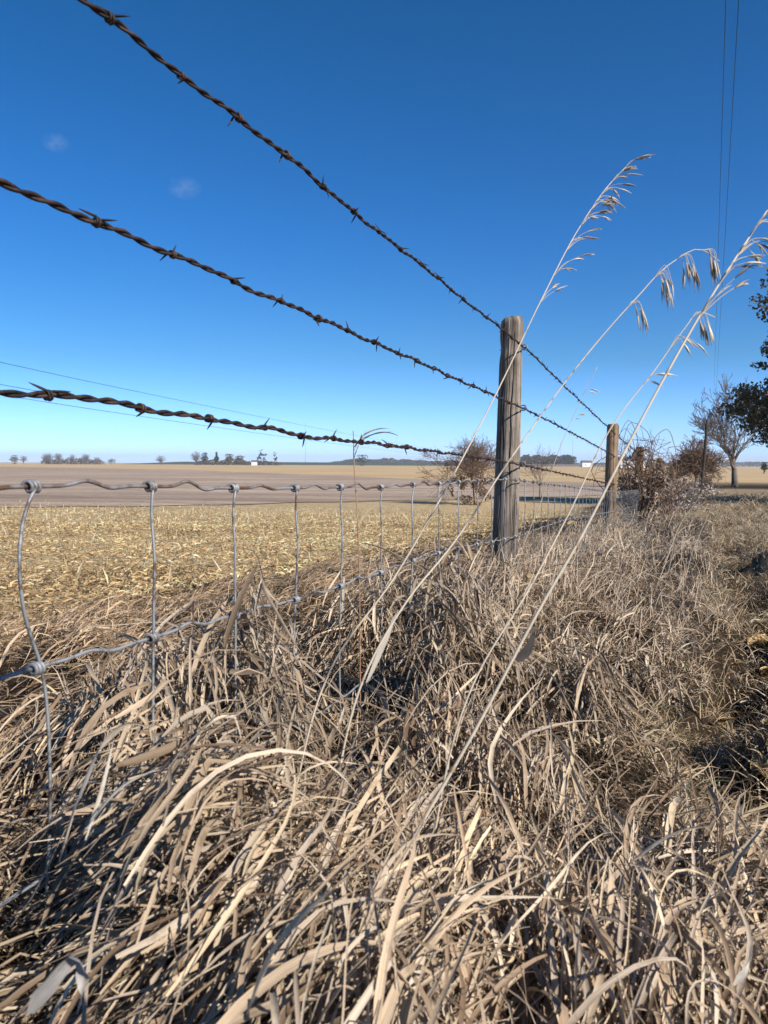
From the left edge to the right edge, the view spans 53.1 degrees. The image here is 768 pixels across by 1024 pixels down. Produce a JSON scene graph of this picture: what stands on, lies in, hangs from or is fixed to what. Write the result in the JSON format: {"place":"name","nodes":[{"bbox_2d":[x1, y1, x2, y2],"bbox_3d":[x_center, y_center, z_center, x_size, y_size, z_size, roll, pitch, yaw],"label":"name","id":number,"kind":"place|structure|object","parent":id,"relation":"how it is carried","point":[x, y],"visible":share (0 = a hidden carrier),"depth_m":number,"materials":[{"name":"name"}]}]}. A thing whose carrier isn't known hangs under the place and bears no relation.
{"place":"outdoors","nodes":[
{"label":"outdoors","id":0,"kind":"place"},
{"bbox_2d":[0,362,445,451],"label":"power cable","id":1,"kind":"object","parent":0,"point":[170,398],"visible":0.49,"depth_m":88.47,"materials":[{"name":"black metal"}]},
{"bbox_2d":[22,398,451,457],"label":"power cable","id":2,"kind":"object","parent":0,"point":[182,422],"visible":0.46,"depth_m":90.42,"materials":[{"name":"black metal"}]},
{"bbox_2d":[136,462,454,465],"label":"hill","id":3,"kind":"structure","parent":0,"point":[338,463],"depth_m":820.16,"materials":[{"name":"soil"}]},
{"bbox_2d":[0,467,625,506],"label":"ploughed field","id":4,"kind":"structure","parent":0,"point":[84,494],"depth_m":43.40,"materials":[{"name":"soil"}]},
{"bbox_2d":[0,462,767,1023],"bbox_3d":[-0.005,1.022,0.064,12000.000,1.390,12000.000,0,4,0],"label":"ground","id":5,"kind":"structure","parent":0,"point":[752,480],"depth_m":6.40,"materials":[{"name":"beige soil"}]},
{"bbox_2d":[8,455,19,463],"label":"tree","id":6,"kind":"object","parent":5,"relation":"on","point":[15,459],"visible":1,"depth_m":634.79,"materials":[{"name":"grey plant"}]},
{"bbox_2d":[20,455,28,463],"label":"tree","id":7,"kind":"object","parent":5,"relation":"on","point":[23,460],"visible":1,"depth_m":634.34,"materials":[{"name":"grey plant"}]},
{"bbox_2d":[46,453,53,463],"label":"tree","id":8,"kind":"object","parent":5,"relation":"on","point":[48,458],"visible":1,"depth_m":600.96,"materials":[{"name":"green plant"}]},
{"bbox_2d":[54,453,61,461],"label":"tree","id":9,"kind":"object","parent":5,"relation":"on","point":[58,457],"visible":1,"depth_m":603.15,"materials":[{"name":"grey plant"}]},
{"bbox_2d":[68,454,75,462],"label":"tree","id":10,"kind":"object","parent":5,"relation":"on","point":[73,458],"visible":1,"depth_m":616.61,"materials":[{"name":"grey plant"}]},
{"bbox_2d":[39,458,105,463],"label":"hedge","id":11,"kind":"object","parent":5,"relation":"on","point":[68,461],"visible":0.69,"depth_m":659.85,"materials":[{"name":"grey plant"}]},
{"bbox_2d":[81,453,89,463],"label":"tree","id":12,"kind":"object","parent":5,"relation":"on","point":[84,457],"visible":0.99,"depth_m":628.74,"materials":[{"name":"grey plant"}]},
{"bbox_2d":[156,455,166,464],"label":"tree","id":13,"kind":"object","parent":5,"relation":"on","point":[160,460],"visible":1,"depth_m":618.20,"materials":[{"name":"grey plant"}]},
{"bbox_2d":[191,451,201,464],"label":"tree","id":14,"kind":"object","parent":5,"relation":"on","point":[196,457],"visible":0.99,"depth_m":604.86,"materials":[{"name":"grey plant"}]},
{"bbox_2d":[200,452,207,464],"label":"tree","id":15,"kind":"object","parent":5,"relation":"on","point":[203,457],"visible":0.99,"depth_m":600.08,"materials":[{"name":"grey plant"}]},
{"bbox_2d":[214,452,218,464],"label":"tree","id":16,"kind":"object","parent":5,"relation":"on","point":[216,458],"visible":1,"depth_m":606.74,"materials":[{"name":"grey plant"}]},
{"bbox_2d":[224,454,233,464],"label":"tree","id":17,"kind":"object","parent":5,"relation":"on","point":[227,459],"visible":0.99,"depth_m":620.37,"materials":[{"name":"grey plant"}]},
{"bbox_2d":[193,458,281,464],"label":"hedge","id":18,"kind":"object","parent":5,"relation":"on","point":[212,462],"visible":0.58,"depth_m":660.86,"materials":[{"name":"grey plant"}]},
{"bbox_2d":[234,455,244,464],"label":"tree","id":19,"kind":"object","parent":5,"relation":"on","point":[241,458],"visible":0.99,"depth_m":632.12,"materials":[{"name":"grey plant"}]},
{"bbox_2d":[251,460,257,464],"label":"farmhouse","id":20,"kind":"object","parent":5,"relation":"on","point":[253,462],"visible":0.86,"depth_m":607.15,"materials":[{"name":"white paint"}]},
{"bbox_2d":[255,449,267,464],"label":"tree","id":21,"kind":"object","parent":5,"relation":"on","point":[259,455],"visible":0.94,"depth_m":635.17,"materials":[{"name":"grey plant"}]},
{"bbox_2d":[0,499,588,632],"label":"corn residue","id":22,"kind":"object","parent":5,"relation":"on","point":[82,577],"visible":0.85,"depth_m":7.85},
{"bbox_2d":[0,0,686,936],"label":"wire fence","id":23,"kind":"object","parent":5,"relation":"on","point":[506,492],"visible":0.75,"depth_m":1.41,"materials":[{"name":"grey metal"}]},
{"bbox_2d":[355,455,369,465],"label":"tree","id":24,"kind":"object","parent":5,"relation":"on","point":[362,458],"visible":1,"depth_m":601.81,"materials":[{"name":"grey plant"}]},
{"bbox_2d":[0,505,741,727],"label":"tangled grass","id":25,"kind":"structure","parent":5,"relation":"on","point":[323,574],"depth_m":2.85,"materials":[{"name":"beige plant"}]},
{"bbox_2d":[527,571,535,577],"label":"fallen leaf","id":26,"kind":"object","parent":25,"relation":"on","point":[529,573],"visible":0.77,"depth_m":2.57,"materials":[{"name":"beige plant"}]},
{"bbox_2d":[0,526,767,1023],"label":"matted grass","id":27,"kind":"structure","parent":5,"relation":"on","point":[438,936],"depth_m":0.75,"materials":[{"name":"beige plant"}]},
{"bbox_2d":[25,956,89,1016],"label":"broad leaf","id":28,"kind":"object","parent":27,"relation":"on","point":[43,992],"visible":1,"depth_m":0.46,"materials":[{"name":"beige plant"}]},
{"bbox_2d":[85,741,113,839],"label":"broad leaf","id":29,"kind":"object","parent":27,"relation":"on","point":[98,801],"visible":1,"depth_m":0.57,"materials":[{"name":"beige plant"}]},
{"bbox_2d":[59,722,150,862],"bbox_3d":[-0.214,0.209,0.588,0.070,0.096,0.017,-3,5,-40],"label":"broad leaf","id":30,"kind":"object","parent":27,"relation":"on","point":[112,734],"visible":1,"depth_m":0.58,"materials":[{"name":"beige plant"}]},
{"bbox_2d":[83,766,161,831],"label":"broad leaf","id":31,"kind":"object","parent":27,"relation":"on","point":[112,795],"visible":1,"depth_m":0.56,"materials":[{"name":"beige plant"}]},
{"bbox_2d":[247,888,333,1015],"bbox_3d":[-0.050,0.222,0.385,0.054,0.082,0.015,3,4,36],"label":"broad leaf","id":32,"kind":"object","parent":27,"relation":"on","point":[301,916],"visible":1,"depth_m":0.38,"materials":[{"name":"beige plant"}]},
{"bbox_2d":[366,604,429,682],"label":"broad leaf","id":33,"kind":"object","parent":27,"relation":"on","point":[378,654],"visible":0.81,"depth_m":1.01,"materials":[{"name":"beige plant"}]},
{"bbox_2d":[631,826,712,861],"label":"broad leaf","id":34,"kind":"object","parent":27,"relation":"on","point":[649,847],"visible":1,"depth_m":0.65,"materials":[{"name":"beige plant"}]},
{"bbox_2d":[733,944,751,985],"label":"broad leaf","id":35,"kind":"object","parent":27,"relation":"on","point":[741,975],"visible":1,"depth_m":0.57,"materials":[{"name":"beige plant"}]},
{"bbox_2d":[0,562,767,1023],"bbox_3d":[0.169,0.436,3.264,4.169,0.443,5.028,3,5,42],"label":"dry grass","id":36,"kind":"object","parent":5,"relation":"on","point":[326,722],"depth_m":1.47,"materials":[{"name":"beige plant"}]},
{"bbox_2d":[353,428,422,718],"bbox_3d":[0.011,0.123,1.598,0.147,0.594,0.069,-1,4,-16],"label":"dry weed","id":37,"kind":"object","parent":5,"relation":"on","point":[362,437],"visible":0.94,"depth_m":1.56,"materials":[{"name":"plant"}]},
{"bbox_2d":[333,458,463,464],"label":"woods","id":38,"kind":"object","parent":5,"relation":"on","point":[387,460],"visible":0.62,"depth_m":1501.52,"materials":[{"name":"grey plant"}]},
{"bbox_2d":[417,430,495,504],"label":"bare shrub","id":39,"kind":"object","parent":5,"relation":"on","point":[470,467],"visible":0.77,"depth_m":25.28,"materials":[{"name":"brown plant"}]},
{"bbox_2d":[288,154,654,823],"bbox_3d":[0.143,-0.063,1.109,0.616,0.986,0.068,-2,4,-29],"label":"grass stalk","id":40,"kind":"object","parent":5,"relation":"on","point":[612,200],"depth_m":1.14,"materials":[{"name":"plant"}]},
{"bbox_2d":[403,511,643,646],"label":"upright grass","id":41,"kind":"structure","parent":5,"relation":"on","point":[562,562],"depth_m":2.88,"materials":[{"name":"beige plant"}]},
{"bbox_2d":[331,248,720,816],"bbox_3d":[0.187,0.037,0.958,0.587,0.779,0.037,-1,4,-24],"label":"grass stalk","id":42,"kind":"object","parent":5,"relation":"on","point":[713,271],"depth_m":1.01,"materials":[{"name":"plant"}]},
{"bbox_2d":[520,444,560,498],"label":"thin shrub","id":43,"kind":"object","parent":5,"relation":"on","point":[533,470],"visible":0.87,"depth_m":32.57,"materials":[{"name":"brown plant"}]},
{"bbox_2d":[520,454,576,463],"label":"woods","id":44,"kind":"object","parent":5,"relation":"on","point":[567,459],"visible":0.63,"depth_m":901.50,"materials":[{"name":"grey plant"}]},
{"bbox_2d":[504,368,599,656],"bbox_3d":[0.435,0.014,2.013,0.237,0.780,0.039,1,4,5],"label":"grass stalk","id":45,"kind":"object","parent":5,"relation":"on","point":[545,489],"depth_m":2.00,"materials":[{"name":"plant"}]},
{"bbox_2d":[428,311,714,865],"bbox_3d":[0.210,0.101,0.861,0.382,0.671,0.030,-1,4,-20],"label":"grass stalk","id":46,"kind":"object","parent":5,"relation":"on","point":[703,332],"depth_m":0.85,"materials":[{"name":"plant"}]},
{"bbox_2d":[377,208,767,912],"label":"grass stalk","id":47,"kind":"object","parent":5,"relation":"on","point":[703,310],"depth_m":0.72,"materials":[{"name":"plant"}]},
{"bbox_2d":[515,625,534,662],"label":"broad leaf","id":48,"kind":"object","parent":47,"relation":"attached to","point":[525,652],"visible":1,"depth_m":0.71,"materials":[{"name":"grey plant"}]},
{"bbox_2d":[400,500,764,714],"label":"wispy grass","id":49,"kind":"structure","parent":5,"relation":"on","point":[624,573],"depth_m":3.19,"materials":[{"name":"beige plant"}]},
{"bbox_2d":[580,460,591,466],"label":"farm shed","id":50,"kind":"structure","parent":5,"relation":"on","point":[585,463],"depth_m":635.64,"materials":[{"name":"white paint"}]},
{"bbox_2d":[589,420,691,523],"bbox_3d":[4.058,-0.621,12.308,1.396,1.670,1.607,-1,4,-25],"label":"vine tangle","id":51,"kind":"object","parent":5,"relation":"on","point":[649,494],"visible":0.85,"depth_m":12.05,"materials":[{"name":"brown plant"}]},
{"bbox_2d":[593,454,708,516],"bbox_3d":[5.650,-0.536,16.048,2.119,1.355,1.472,3,4,35],"label":"bramble thicket","id":52,"kind":"object","parent":5,"relation":"on","point":[672,499],"visible":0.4,"depth_m":15.97,"materials":[{"name":"brown plant"}]},
{"bbox_2d":[638,486,667,555],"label":"grass stalk","id":53,"kind":"object","parent":5,"relation":"on","point":[650,511],"depth_m":5.01,"materials":[{"name":"plant"}]},
{"bbox_2d":[576,461,764,466],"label":"woods","id":54,"kind":"object","parent":5,"relation":"on","point":[751,464],"visible":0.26,"depth_m":1610.16,"materials":[{"name":"grey plant"}]},
{"bbox_2d":[667,455,692,485],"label":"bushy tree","id":55,"kind":"object","parent":5,"relation":"on","point":[680,474],"visible":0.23,"depth_m":53.28,"materials":[{"name":"brown plant"}]},
{"bbox_2d":[626,471,733,512],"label":"grey weeds","id":56,"kind":"object","parent":5,"relation":"on","point":[696,492],"visible":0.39,"depth_m":18.35,"materials":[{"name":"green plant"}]},
{"bbox_2d":[656,497,704,586],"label":"grass stalk","id":57,"kind":"object","parent":5,"relation":"on","point":[676,532],"depth_m":4.30,"materials":[{"name":"plant"}]},
{"bbox_2d":[600,491,767,862],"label":"verge grass","id":58,"kind":"structure","parent":5,"relation":"on","point":[735,518],"depth_m":2.31,"materials":[{"name":"beige plant"}]},
{"bbox_2d":[673,511,717,592],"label":"grass stalk","id":59,"kind":"object","parent":5,"relation":"on","point":[695,544],"depth_m":3.62,"materials":[{"name":"plant"}]},
{"bbox_2d":[663,430,735,490],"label":"bushy tree","id":60,"kind":"object","parent":5,"relation":"on","point":[694,455],"visible":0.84,"depth_m":41.69,"materials":[{"name":"brown plant"}]},
{"bbox_2d":[699,420,709,492],"bbox_3d":[15.641,-2.698,37.503,0.449,3.580,0.170,0,4,0],"label":"leaning pole","id":61,"kind":"object","parent":5,"relation":"on","point":[704,450],"visible":0.85,"depth_m":37.44,"materials":[{"name":"brown wood"}]},
{"bbox_2d":[697,477,712,491],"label":"dark bush","id":62,"kind":"object","parent":5,"relation":"on","point":[705,484],"visible":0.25,"depth_m":43.55,"materials":[{"name":"brown plant"}]},
{"bbox_2d":[717,717,734,723],"bbox_3d":[0.970,0.588,2.181,0.057,0.025,0.036,-1,4,-14],"label":"corn husk","id":63,"kind":"object","parent":5,"relation":"on","point":[721,720],"visible":0.98,"depth_m":2.17,"materials":[{"name":"beige plant"}]},
{"bbox_2d":[687,374,767,486],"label":"bare tree","id":64,"kind":"object","parent":5,"relation":"on","point":[725,426],"visible":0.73,"depth_m":53.14,"materials":[{"name":"brown plant"}]},
{"bbox_2d":[731,661,744,670],"bbox_3d":[1.268,0.554,2.756,0.054,0.048,0.037,0,4,0],"label":"corn husk","id":65,"kind":"object","parent":5,"relation":"on","point":[734,664],"visible":1,"depth_m":2.74,"materials":[{"name":"beige plant"}]},
{"bbox_2d":[717,267,767,447],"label":"leafy tree","id":66,"kind":"object","parent":5,"relation":"on","point":[754,417],"visible":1,"depth_m":25.61,"materials":[{"name":"green plant"}]},
{"bbox_2d":[739,700,756,708],"bbox_3d":[1.211,0.637,2.544,0.080,0.042,0.041,-1,4,-23],"label":"corn husk","id":67,"kind":"object","parent":5,"relation":"on","point":[746,703],"visible":0.91,"depth_m":2.53,"materials":[{"name":"beige plant"}]},
{"bbox_2d":[747,634,767,651],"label":"corn husk","id":68,"kind":"object","parent":5,"relation":"on","point":[762,640],"visible":0.7,"depth_m":2.98,"materials":[{"name":"beige plant"}]},
{"bbox_2d":[749,619,767,629],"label":"corn husk","id":69,"kind":"object","parent":5,"relation":"on","point":[758,623],"visible":0.73,"depth_m":3.28,"materials":[{"name":"beige plant"}]},
{"bbox_2d":[750,751,767,774],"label":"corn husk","id":70,"kind":"object","parent":5,"relation":"on","point":[754,760],"visible":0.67,"depth_m":1.59,"materials":[{"name":"beige plant"}]},
{"bbox_2d":[759,717,767,729],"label":"corn husk","id":71,"kind":"object","parent":5,"relation":"on","point":[763,722],"visible":0.82,"depth_m":1.68,"materials":[{"name":"beige plant"}]},
{"bbox_2d":[760,666,767,677],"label":"corn husk","id":72,"kind":"object","parent":5,"relation":"on","point":[764,669],"visible":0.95,"depth_m":2.75,"materials":[{"name":"beige plant"}]},
{"bbox_2d":[760,462,767,473],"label":"tree","id":73,"kind":"object","parent":5,"relation":"on","point":[763,467],"visible":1,"depth_m":159.49,"materials":[{"name":"green plant"}]},
{"bbox_2d":[0,0,767,465],"label":"sky","id":74,"kind":"structure","parent":0,"point":[479,136],"materials":[{"name":"blue"}]},
{"bbox_2d":[526,464,604,466],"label":"hill","id":75,"kind":"structure","parent":0,"point":[570,465],"depth_m":718.50,"materials":[{"name":"brown soil"}]},
{"bbox_2d":[618,457,645,467],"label":"farm barn","id":76,"kind":"structure","parent":0,"point":[621,465],"depth_m":492.69,"materials":[{"name":"white paint"}]},
{"bbox_2d":[713,0,725,404],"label":"power cable","id":77,"kind":"object","parent":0,"point":[721,140],"visible":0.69,"depth_m":17.16,"materials":[{"name":"black metal"}]},
{"bbox_2d":[715,0,738,399],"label":"power cable","id":78,"kind":"object","parent":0,"point":[730,145],"visible":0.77,"depth_m":18.65,"materials":[{"name":"black plastic"}]}
]}

